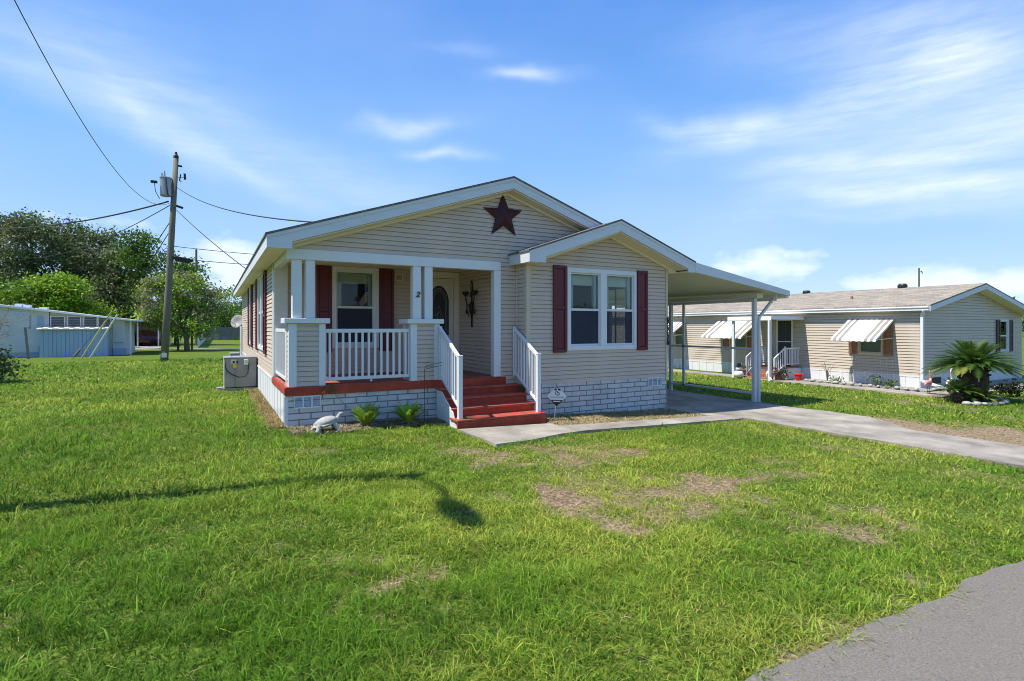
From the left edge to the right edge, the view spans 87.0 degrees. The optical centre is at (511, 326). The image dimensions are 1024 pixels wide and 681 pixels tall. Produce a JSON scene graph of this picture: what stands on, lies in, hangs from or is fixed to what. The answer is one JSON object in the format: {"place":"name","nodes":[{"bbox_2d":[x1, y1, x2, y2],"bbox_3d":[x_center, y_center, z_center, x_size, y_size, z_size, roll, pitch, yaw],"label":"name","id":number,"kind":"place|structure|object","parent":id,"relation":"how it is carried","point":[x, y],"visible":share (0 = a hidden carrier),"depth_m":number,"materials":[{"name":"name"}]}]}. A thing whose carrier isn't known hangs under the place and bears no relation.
{"place":"outdoors","nodes":[
{"label":"outdoors","id":0,"kind":"place"},
{"bbox_2d":[0,327,1023,680],"bbox_3d":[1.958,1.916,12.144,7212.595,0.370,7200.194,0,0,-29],"label":"ground","id":1,"kind":"structure","parent":0,"point":[210,349],"depth_m":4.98,"materials":[{"name":"green plant"}]},
{"bbox_2d":[9,312,29,358],"bbox_3d":[-26.442,0.572,28.958,0.850,2.724,0.140,0,0,-29],"label":"sign","id":2,"kind":"object","parent":1,"relation":"on","point":[26,323],"visible":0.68,"depth_m":28.98,"materials":[{"name":"white metal"}]},
{"bbox_2d":[0,301,39,382],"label":"ragged bush","id":3,"kind":"object","parent":1,"relation":"on","point":[5,366],"visible":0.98,"depth_m":16.99,"materials":[{"name":"green plant"}]},
{"bbox_2d":[0,211,42,296],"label":"oak tree","id":4,"kind":"object","parent":1,"relation":"on","point":[10,257],"visible":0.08,"depth_m":52.23,"materials":[{"name":"green plant"}]},
{"bbox_2d":[0,269,77,310],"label":"bushy tree","id":5,"kind":"object","parent":1,"relation":"on","point":[18,294],"visible":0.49,"depth_m":40.18,"materials":[{"name":"green plant"}]},
{"bbox_2d":[0,207,90,298],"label":"oak tree","id":6,"kind":"object","parent":1,"relation":"on","point":[25,258],"visible":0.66,"depth_m":50.48,"materials":[{"name":"green plant"}]},
{"bbox_2d":[19,213,109,296],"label":"oak tree","id":7,"kind":"object","parent":1,"relation":"on","point":[69,228],"visible":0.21,"depth_m":56.19,"materials":[{"name":"green plant"}]},
{"bbox_2d":[18,268,126,318],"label":"bushy tree","id":8,"kind":"object","parent":1,"relation":"on","point":[70,288],"visible":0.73,"depth_m":41.14,"materials":[{"name":"green plant"}]},
{"bbox_2d":[0,304,145,357],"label":"trailer home","id":9,"kind":"object","parent":1,"relation":"on","point":[52,333],"visible":0.9,"depth_m":31.26,"materials":[{"name":"white metal"}]},
{"bbox_2d":[37,316,43,325],"bbox_3d":[-27.247,-0.320,31.156,0.285,0.600,0.026,0,0,-29],"label":"side window","id":10,"kind":"structure","parent":9,"relation":"in","point":[40,319],"depth_m":31.15,"materials":[{"name":"blue glass"}]},
{"bbox_2d":[50,316,64,325],"bbox_3d":[-26.594,-0.290,31.566,0.684,0.640,0.050,0,0,-29],"label":"window frame","id":11,"kind":"structure","parent":9,"relation":"in","point":[54,320],"depth_m":31.56,"materials":[{"name":"white plastic"}]},
{"bbox_2d":[67,316,80,325],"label":"window frame","id":12,"kind":"structure","parent":9,"relation":"in","point":[71,320],"depth_m":31.92,"materials":[{"name":"white plastic"}]},
{"bbox_2d":[83,316,97,325],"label":"window frame","id":13,"kind":"structure","parent":9,"relation":"in","point":[87,320],"depth_m":32.29,"materials":[{"name":"white plastic"}]},
{"bbox_2d":[98,317,111,326],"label":"window frame","id":14,"kind":"structure","parent":9,"relation":"in","point":[100,320],"depth_m":32.62,"materials":[{"name":"white plastic"}]},
{"bbox_2d":[58,225,134,305],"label":"oak tree","id":15,"kind":"object","parent":1,"relation":"on","point":[92,237],"visible":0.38,"depth_m":53.98,"materials":[{"name":"green plant"}]},
{"bbox_2d":[80,240,154,318],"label":"oak tree","id":16,"kind":"object","parent":1,"relation":"on","point":[107,280],"visible":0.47,"depth_m":51.40,"materials":[{"name":"green plant"}]},
{"bbox_2d":[102,226,164,315],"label":"slender tree","id":17,"kind":"object","parent":1,"relation":"on","point":[134,261],"visible":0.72,"depth_m":50.19,"materials":[{"name":"green plant"}]},
{"bbox_2d":[134,319,170,348],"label":"carport","id":18,"kind":"object","parent":1,"relation":"on","point":[149,345],"visible":0.29,"depth_m":48.59,"materials":[{"name":"white metal"}]},
{"bbox_2d":[138,330,161,345],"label":"parked car","id":19,"kind":"object","parent":18,"relation":"on","point":[146,336],"visible":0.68,"depth_m":47.26,"materials":[{"name":"red paint"}]},
{"bbox_2d":[151,152,192,361],"bbox_3d":[-16.994,-3.326,26.978,1.798,10.928,0.580,0,0,-29],"label":"utility pole","id":20,"kind":"object","parent":1,"relation":"on","point":[168,186],"visible":0.97,"depth_m":26.91,"materials":[{"name":"brown wood"}]},
{"bbox_2d":[0,201,168,228],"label":"overhead wire","id":21,"kind":"object","parent":20,"relation":"attached to","point":[88,219],"visible":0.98,"depth_m":29.11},
{"bbox_2d":[14,0,170,204],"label":"overhead wire","id":22,"kind":"object","parent":20,"relation":"attached to","point":[68,98],"visible":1,"depth_m":11.94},
{"bbox_2d":[38,205,169,257],"bbox_3d":[-33.126,-6.130,39.910,41.043,1.463,0.040,0,0,39],"label":"overhead wire","id":23,"kind":"object","parent":20,"relation":"attached to","point":[113,234],"visible":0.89,"depth_m":32.11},
{"bbox_2d":[73,248,165,357],"bbox_3d":[-20.276,-1.245,27.876,6.579,6.064,0.114,0,0,15],"label":"guy wire","id":24,"kind":"object","parent":20,"relation":"attached to","point":[77,352],"visible":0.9,"depth_m":28.18,"materials":[{"name":"grey metal"}]},
{"bbox_2d":[81,223,168,357],"bbox_3d":[-20.389,-1.845,28.385,7.205,7.277,0.076,0,0,21],"label":"guy wire","id":25,"kind":"object","parent":20,"relation":"attached to","point":[99,330],"visible":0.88,"depth_m":28.73,"materials":[{"name":"black metal"}]},
{"bbox_2d":[89,234,167,357],"bbox_3d":[-20.236,-1.595,28.470,6.956,6.777,0.076,0,0,24],"label":"guy wire","id":26,"kind":"object","parent":20,"relation":"attached to","point":[110,325],"visible":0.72,"depth_m":28.89,"materials":[{"name":"galvanised steel cable"},{"name":"yellow plastic"}]},
{"bbox_2d":[174,208,244,267],"bbox_3d":[-13.639,-4.120,23.953,9.248,3.832,0.033,0,0,43],"label":"overhead wire","id":27,"kind":"object","parent":20,"relation":"attached to","point":[209,239],"visible":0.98,"depth_m":23.47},
{"bbox_2d":[174,246,248,253],"bbox_3d":[-14.408,-3.810,27.183,5.407,0.510,0.029,0,0,-3],"label":"overhead wire","id":28,"kind":"object","parent":20,"relation":"attached to","point":[212,250],"visible":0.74,"depth_m":27.14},
{"bbox_2d":[196,260,247,264],"bbox_3d":[-14.026,-3.235,27.338,4.635,0.360,0.029,0,0,0],"label":"overhead wire","id":29,"kind":"object","parent":20,"relation":"attached to","point":[220,262],"visible":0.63,"depth_m":27.33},
{"bbox_2d":[177,187,312,222],"bbox_3d":[-10.202,-4.485,18.655,0.029,5.100,21.660,0,0,-38],"label":"overhead wire","id":30,"kind":"object","parent":20,"relation":"attached to","point":[251,214],"visible":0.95,"depth_m":14.20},
{"bbox_2d":[140,244,220,344],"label":"leafy tree","id":31,"kind":"object","parent":1,"relation":"on","point":[184,266],"visible":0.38,"depth_m":50.05,"materials":[{"name":"green plant"}]},
{"bbox_2d":[129,266,234,351],"bbox_3d":[-23.637,-1.188,38.870,6.586,6.320,5.136,0,0,-29],"label":"crape myrtle","id":32,"kind":"object","parent":1,"relation":"on","point":[193,313],"visible":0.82,"depth_m":38.15,"materials":[{"name":"green plant"}]},
{"bbox_2d":[135,348,239,349],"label":"back lane","id":33,"kind":"structure","parent":1,"relation":"on","point":[193,348],"depth_m":42.17,"materials":[{"name":"grey asphalt"}]},
{"bbox_2d":[195,249,196,344],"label":"distant pole","id":34,"kind":"object","parent":1,"relation":"on","point":[196,273],"visible":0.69,"depth_m":49.98,"materials":[{"name":"brown wood"}]},
{"bbox_2d":[198,332,204,346],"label":"white fence","id":35,"kind":"object","parent":1,"relation":"on","point":[200,342],"visible":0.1,"depth_m":50.77,"materials":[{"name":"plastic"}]},
{"bbox_2d":[197,284,241,338],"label":"leafy tree","id":36,"kind":"object","parent":1,"relation":"on","point":[225,322],"visible":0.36,"depth_m":76.20,"materials":[{"name":"green plant"}]},
{"bbox_2d":[205,327,239,339],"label":"board fence","id":37,"kind":"object","parent":1,"relation":"on","point":[227,333],"visible":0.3,"depth_m":71.52,"materials":[{"name":"grey wood"}]},
{"bbox_2d":[223,300,241,332],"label":"leafy tree","id":38,"kind":"object","parent":1,"relation":"on","point":[239,312],"visible":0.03,"depth_m":79.85,"materials":[{"name":"green plant"}]},
{"bbox_2d":[229,352,239,355],"bbox_3d":[-12.597,1.480,24.487,0.400,0.600,0.700,0,0,-29],"label":"utility box","id":39,"kind":"object","parent":1,"relation":"on","point":[234,353],"visible":0.42,"depth_m":24.22,"materials":[{"name":"grey metal"}]},
{"bbox_2d":[223,355,257,390],"bbox_3d":[-7.650,1.308,15.166,0.840,0.945,1.000,0,0,-29],"label":"air conditioner","id":40,"kind":"object","parent":1,"relation":"on","point":[239,372],"visible":0.98,"depth_m":14.81,"materials":[{"name":"metal"}]},
{"bbox_2d":[289,419,446,433],"bbox_3d":[-2.495,1.803,9.574,2.720,0.158,0.820,0,0,-29],"label":"porch bed","id":41,"kind":"object","parent":1,"relation":"on","point":[398,425],"visible":0.24,"depth_m":9.60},
{"bbox_2d":[233,176,695,429],"bbox_3d":[-3.794,-0.480,17.991,9.315,5.220,17.495,0,0,-29],"label":"mobile home","id":42,"kind":"object","parent":1,"relation":"on","point":[549,275],"visible":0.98,"depth_m":11.29,"materials":[{"name":"beige plastic"}]},
{"bbox_2d":[229,315,241,327],"bbox_3d":[-11.913,0.631,23.375,0.575,2.299,0.307,0,0,-10],"label":"satellite dish","id":43,"kind":"object","parent":42,"relation":"attached to","point":[236,321],"visible":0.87,"depth_m":23.41,"materials":[{"name":"grey metal"}]},
{"bbox_2d":[249,288,249,343],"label":"window frame","id":44,"kind":"structure","parent":42,"relation":"in","point":[249,288],"depth_m":18.26,"materials":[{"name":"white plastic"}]},
{"bbox_2d":[257,274,262,350],"bbox_3d":[-5.960,-0.258,14.245,1.255,2.755,2.950,0,0,-29],"label":"window frame","id":45,"kind":"structure","parent":42,"relation":"in","point":[260,280],"depth_m":13.92,"materials":[{"name":"white plastic"}]},
{"bbox_2d":[321,384,347,407],"bbox_3d":[-3.137,1.235,9.553,0.471,0.456,0.101,0,0,-29],"label":"dead sprig","id":46,"kind":"object","parent":42,"relation":"hanging from","point":[327,388],"visible":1,"depth_m":9.54,"materials":[{"name":"brown plant"}]},
{"bbox_2d":[332,266,378,348],"bbox_3d":[-3.834,-0.323,12.642,1.870,2.645,1.455,0,0,-29],"label":"window frame","id":47,"kind":"structure","parent":42,"relation":"in","point":[349,284],"depth_m":12.24,"materials":[{"name":"white plastic"}]},
{"bbox_2d":[359,288,367,305],"bbox_3d":[-3.350,-0.660,12.234,0.241,0.540,0.023,0,0,-29],"label":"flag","id":48,"kind":"object","parent":42,"relation":"attached to","point":[364,299],"visible":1,"depth_m":12.23,"materials":[{"name":"grey fabric"}]},
{"bbox_2d":[433,278,452,343],"bbox_3d":[-1.740,-0.075,12.984,0.725,2.170,0.137,0,0,-29],"label":"door","id":49,"kind":"structure","parent":42,"relation":"in","point":[442,288],"depth_m":13.07,"materials":[{"name":"white wood"}]},
{"bbox_2d":[462,280,476,326],"bbox_3d":[-0.981,-0.536,12.527,0.150,1.092,0.643,0,0,-29],"label":"candle sconce","id":50,"kind":"object","parent":42,"relation":"attached to","point":[471,304],"visible":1,"depth_m":12.53,"materials":[{"name":"black metal"}]},
{"bbox_2d":[483,195,521,235],"bbox_3d":[-0.161,-2.352,11.223,0.922,0.886,0.130,0,0,-29],"label":"wall star","id":51,"kind":"object","parent":42,"relation":"attached to","point":[503,214],"depth_m":11.20,"materials":[{"name":"red metal"}]},
{"bbox_2d":[567,267,636,350],"bbox_3d":[1.500,-0.277,12.990,2.820,2.625,2.255,0,0,-29],"label":"window frame","id":52,"kind":"structure","parent":42,"relation":"in","point":[587,289],"depth_m":12.20,"materials":[{"name":"white plastic"}]},
{"bbox_2d":[667,317,669,344],"bbox_3d":[3.742,0.110,12.927,0.086,0.666,0.034,0,0,-29],"label":"iron ornament","id":53,"kind":"object","parent":42,"relation":"attached to","point":[668,342],"visible":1,"depth_m":12.91,"materials":[{"name":"black metal"}]},
{"bbox_2d":[50,297,1023,334],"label":"woods","id":54,"kind":"object","parent":1,"relation":"on","point":[1022,317],"visible":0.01,"depth_m":129.92,"materials":[{"name":"green plant"}]},
{"bbox_2d":[458,415,742,446],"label":"walkway","id":55,"kind":"structure","parent":1,"relation":"on","point":[498,436],"depth_m":9.70,"materials":[{"name":"concrete"}]},
{"bbox_2d":[546,409,706,425],"bbox_3d":[2.538,1.972,11.674,4.440,0.235,1.185,0,0,-29],"label":"mulch bed","id":56,"kind":"object","parent":1,"relation":"on","point":[575,415],"visible":0.22,"depth_m":11.48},
{"bbox_2d":[245,387,705,434],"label":"dry mulch","id":57,"kind":"object","parent":56,"relation":"on","point":[264,405],"visible":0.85,"depth_m":10.85,"materials":[{"name":"wood"}]},
{"bbox_2d":[310,412,342,433],"bbox_3d":[-3.071,1.596,8.987,0.521,0.305,0.327,0,0,-37],"label":"turtle statue","id":58,"kind":"object","parent":57,"relation":"on","point":[323,422],"visible":0.95,"depth_m":8.90,"materials":[{"name":"concrete"}]},
{"bbox_2d":[350,402,384,426],"bbox_3d":[-2.580,1.548,9.497,0.680,0.443,0.653,0,0,-29],"label":"fern","id":59,"kind":"object","parent":57,"relation":"on","point":[366,415],"visible":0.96,"depth_m":9.46,"materials":[{"name":"green plant"}]},
{"bbox_2d":[385,400,426,424],"bbox_3d":[-1.919,1.576,9.883,0.712,0.429,0.786,0,0,21],"label":"fern","id":60,"kind":"object","parent":57,"relation":"on","point":[407,414],"visible":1,"depth_m":9.78,"materials":[{"name":"green plant"}]},
{"bbox_2d":[424,362,441,421],"bbox_3d":[-1.498,1.238,10.258,0.409,1.144,0.022,0,0,-44],"label":"garden hook","id":61,"kind":"object","parent":57,"relation":"on","point":[424,387],"visible":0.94,"depth_m":10.12,"materials":[{"name":"brown metal"}]},
{"bbox_2d":[547,386,566,416],"bbox_3d":[0.915,1.595,10.996,0.429,0.767,0.035,0,0,-14],"label":"yard sign","id":62,"kind":"object","parent":56,"relation":"on","point":[557,396],"visible":0.98,"depth_m":10.98,"materials":[{"name":"white plastic"}]},
{"bbox_2d":[734,363,743,377],"bbox_3d":[9.099,1.766,21.644,0.369,0.602,0.365,0,0,-29],"label":"snowman ornament","id":63,"kind":"object","parent":1,"relation":"on","point":[738,372],"visible":1,"depth_m":21.54,"materials":[{"name":"white plastic"}]},
{"bbox_2d":[612,283,1023,388],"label":"neighbour home","id":64,"kind":"object","parent":1,"relation":"on","point":[901,333],"visible":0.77,"depth_m":20.49,"materials":[{"name":"beige plastic"}]},
{"bbox_2d":[674,326,681,344],"bbox_3d":[8.757,0.495,27.228,0.855,2.050,1.640,0,0,-29],"label":"window frame","id":65,"kind":"structure","parent":64,"relation":"in","point":[677,339],"depth_m":27.21,"materials":[{"name":"white plastic"}]},
{"bbox_2d":[729,334,746,346],"bbox_3d":[10.429,0.495,24.210,0.855,2.050,1.840,0,0,-29],"label":"window frame","id":66,"kind":"structure","parent":64,"relation":"in","point":[742,342],"depth_m":24.01,"materials":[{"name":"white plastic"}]},
{"bbox_2d":[765,366,781,376],"bbox_3d":[10.027,1.730,20.772,0.633,0.483,0.588,0,0,38],"label":"flower pot","id":67,"kind":"object","parent":64,"relation":"on","point":[774,373],"visible":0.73,"depth_m":20.69,"materials":[{"name":"ceramic"}]},
{"bbox_2d":[857,334,882,354],"bbox_3d":[13.102,0.495,19.386,0.855,2.050,1.770,0,0,-29],"label":"window frame","id":68,"kind":"structure","parent":64,"relation":"in","point":[866,348],"depth_m":19.23,"materials":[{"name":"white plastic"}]},
{"bbox_2d":[999,319,1008,351],"bbox_3d":[18.900,0.455,21.285,1.780,2.110,0.855,0,0,-29],"label":"window frame","id":69,"kind":"structure","parent":64,"relation":"in","point":[1004,322],"depth_m":21.07,"materials":[{"name":"white plastic"}]},
{"bbox_2d":[788,378,1023,391],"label":"stone bed","id":70,"kind":"object","parent":1,"relation":"on","point":[993,382],"visible":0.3,"depth_m":19.17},
{"bbox_2d":[794,373,803,380],"bbox_3d":[10.948,1.929,20.576,0.336,0.262,0.328,0,0,-29],"label":"flower pot","id":71,"kind":"object","parent":70,"relation":"on","point":[798,376],"visible":0.99,"depth_m":20.48,"materials":[{"name":"red plastic"}]},
{"bbox_2d":[821,362,834,380],"bbox_3d":[11.777,1.690,20.068,0.385,0.745,0.477,0,0,14],"label":"bed plant","id":72,"kind":"object","parent":70,"relation":"on","point":[827,373],"visible":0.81,"depth_m":20.05,"materials":[{"name":"brown plant"}]},
{"bbox_2d":[828,375,844,381],"bbox_3d":[11.863,1.992,19.694,0.637,0.459,0.719,0,0,-4],"label":"bed plant","id":73,"kind":"object","parent":70,"relation":"on","point":[835,379],"visible":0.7,"depth_m":19.67,"materials":[{"name":"green plant"}]},
{"bbox_2d":[847,365,854,383],"bbox_3d":[12.148,1.721,19.321,0.216,0.678,0.219,0,0,-29],"label":"garden statue","id":74,"kind":"object","parent":70,"relation":"on","point":[851,374],"visible":0.85,"depth_m":19.27,"materials":[{"name":"concrete"}]},
{"bbox_2d":[863,374,885,386],"bbox_3d":[12.442,1.891,18.426,0.810,0.560,0.678,0,0,-29],"label":"bed plant","id":75,"kind":"object","parent":70,"relation":"on","point":[875,380],"visible":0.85,"depth_m":18.44,"materials":[{"name":"green plant"}]},
{"bbox_2d":[877,378,900,387],"bbox_3d":[12.694,1.928,18.020,0.789,0.422,0.901,0,0,-29],"label":"bed plant","id":76,"kind":"object","parent":70,"relation":"on","point":[891,383],"visible":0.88,"depth_m":18.00,"materials":[{"name":"green plant"}]},
{"bbox_2d":[918,268,922,286],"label":"distant pole","id":77,"kind":"object","parent":1,"relation":"on","point":[919,277],"visible":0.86,"depth_m":78.47,"materials":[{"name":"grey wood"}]},
{"bbox_2d":[926,378,984,402],"bbox_3d":[12.243,1.749,14.757,1.200,0.722,1.221,0,0,-29],"label":"sago palm","id":78,"kind":"object","parent":1,"relation":"on","point":[955,385],"visible":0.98,"depth_m":14.69,"materials":[{"name":"green plant"}]},
{"bbox_2d":[962,401,971,404],"bbox_3d":[12.091,2.040,14.338,0.183,0.122,0.220,0,0,-29],"label":"ring stone","id":79,"kind":"object","parent":1,"relation":"on","point":[966,402],"visible":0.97,"depth_m":14.28,"materials":[{"name":"white stone"}]},
{"bbox_2d":[919,338,1023,401],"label":"sago palm","id":80,"kind":"object","parent":1,"relation":"on","point":[971,361],"visible":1,"depth_m":14.89,"materials":[{"name":"green plant"}]},
{"bbox_2d":[972,401,981,405],"bbox_3d":[12.297,2.040,14.264,0.203,0.126,0.222,0,0,-29],"label":"ring stone","id":81,"kind":"object","parent":1,"relation":"on","point":[976,403],"visible":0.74,"depth_m":14.21,"materials":[{"name":"white stone"}]},
{"bbox_2d":[961,386,1003,402],"bbox_3d":[12.688,1.846,14.592,1.154,0.528,1.069,0,0,-29],"label":"sago palm","id":82,"kind":"object","parent":1,"relation":"on","point":[978,397],"visible":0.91,"depth_m":14.47,"materials":[{"name":"green plant"}]},
{"bbox_2d":[989,378,1023,397],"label":"shrub","id":83,"kind":"object","parent":1,"relation":"on","point":[1008,388],"visible":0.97,"depth_m":15.93,"materials":[{"name":"green plant"}]},
{"bbox_2d":[0,0,1023,325],"label":"sky","id":84,"kind":"structure","parent":0,"point":[795,146],"materials":[{"name":"blue"}]},
{"bbox_2d":[666,389,1023,467],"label":"driveway","id":85,"kind":"structure","parent":0,"point":[858,427],"depth_m":10.99,"materials":[{"name":"concrete"}]},
{"bbox_2d":[608,263,789,401],"bbox_3d":[4.097,0.299,16.727,3.905,3.661,7.066,0,0,-29],"label":"carport","id":86,"kind":"object","parent":85,"relation":"on","point":[703,284],"visible":0.6,"depth_m":14.82,"materials":[{"name":"white metal"}]},
{"bbox_2d":[668,369,1023,397],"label":"neighbour path","id":87,"kind":"structure","parent":0,"point":[942,394],"depth_m":18.07,"materials":[{"name":"concrete"}]},
{"bbox_2d":[735,365,750,374],"bbox_3d":[9.316,1.707,21.890,0.649,0.497,0.602,0,0,38],"label":"flower pot","id":88,"kind":"object","parent":87,"relation":"on","point":[743,370],"visible":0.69,"depth_m":21.80,"materials":[{"name":"ceramic"}]},
{"bbox_2d":[772,368,791,379],"bbox_3d":[10.359,1.837,20.730,0.649,0.497,0.602,0,0,38],"label":"flower pot","id":89,"kind":"object","parent":87,"relation":"on","point":[783,377],"visible":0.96,"depth_m":20.64,"materials":[{"name":"ceramic"}]},
{"bbox_2d":[924,370,931,392],"bbox_3d":[12.688,1.666,16.430,0.453,0.828,0.157,0,0,-29],"label":"flamingo ornament","id":90,"kind":"object","parent":87,"relation":"on","point":[928,382],"visible":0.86,"depth_m":16.38,"materials":[{"name":"pink plastic"}]},
{"bbox_2d":[745,560,1023,680],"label":"street","id":91,"kind":"structure","parent":0,"point":[986,643],"depth_m":3.01,"materials":[{"name":"grey asphalt"}]}
]}

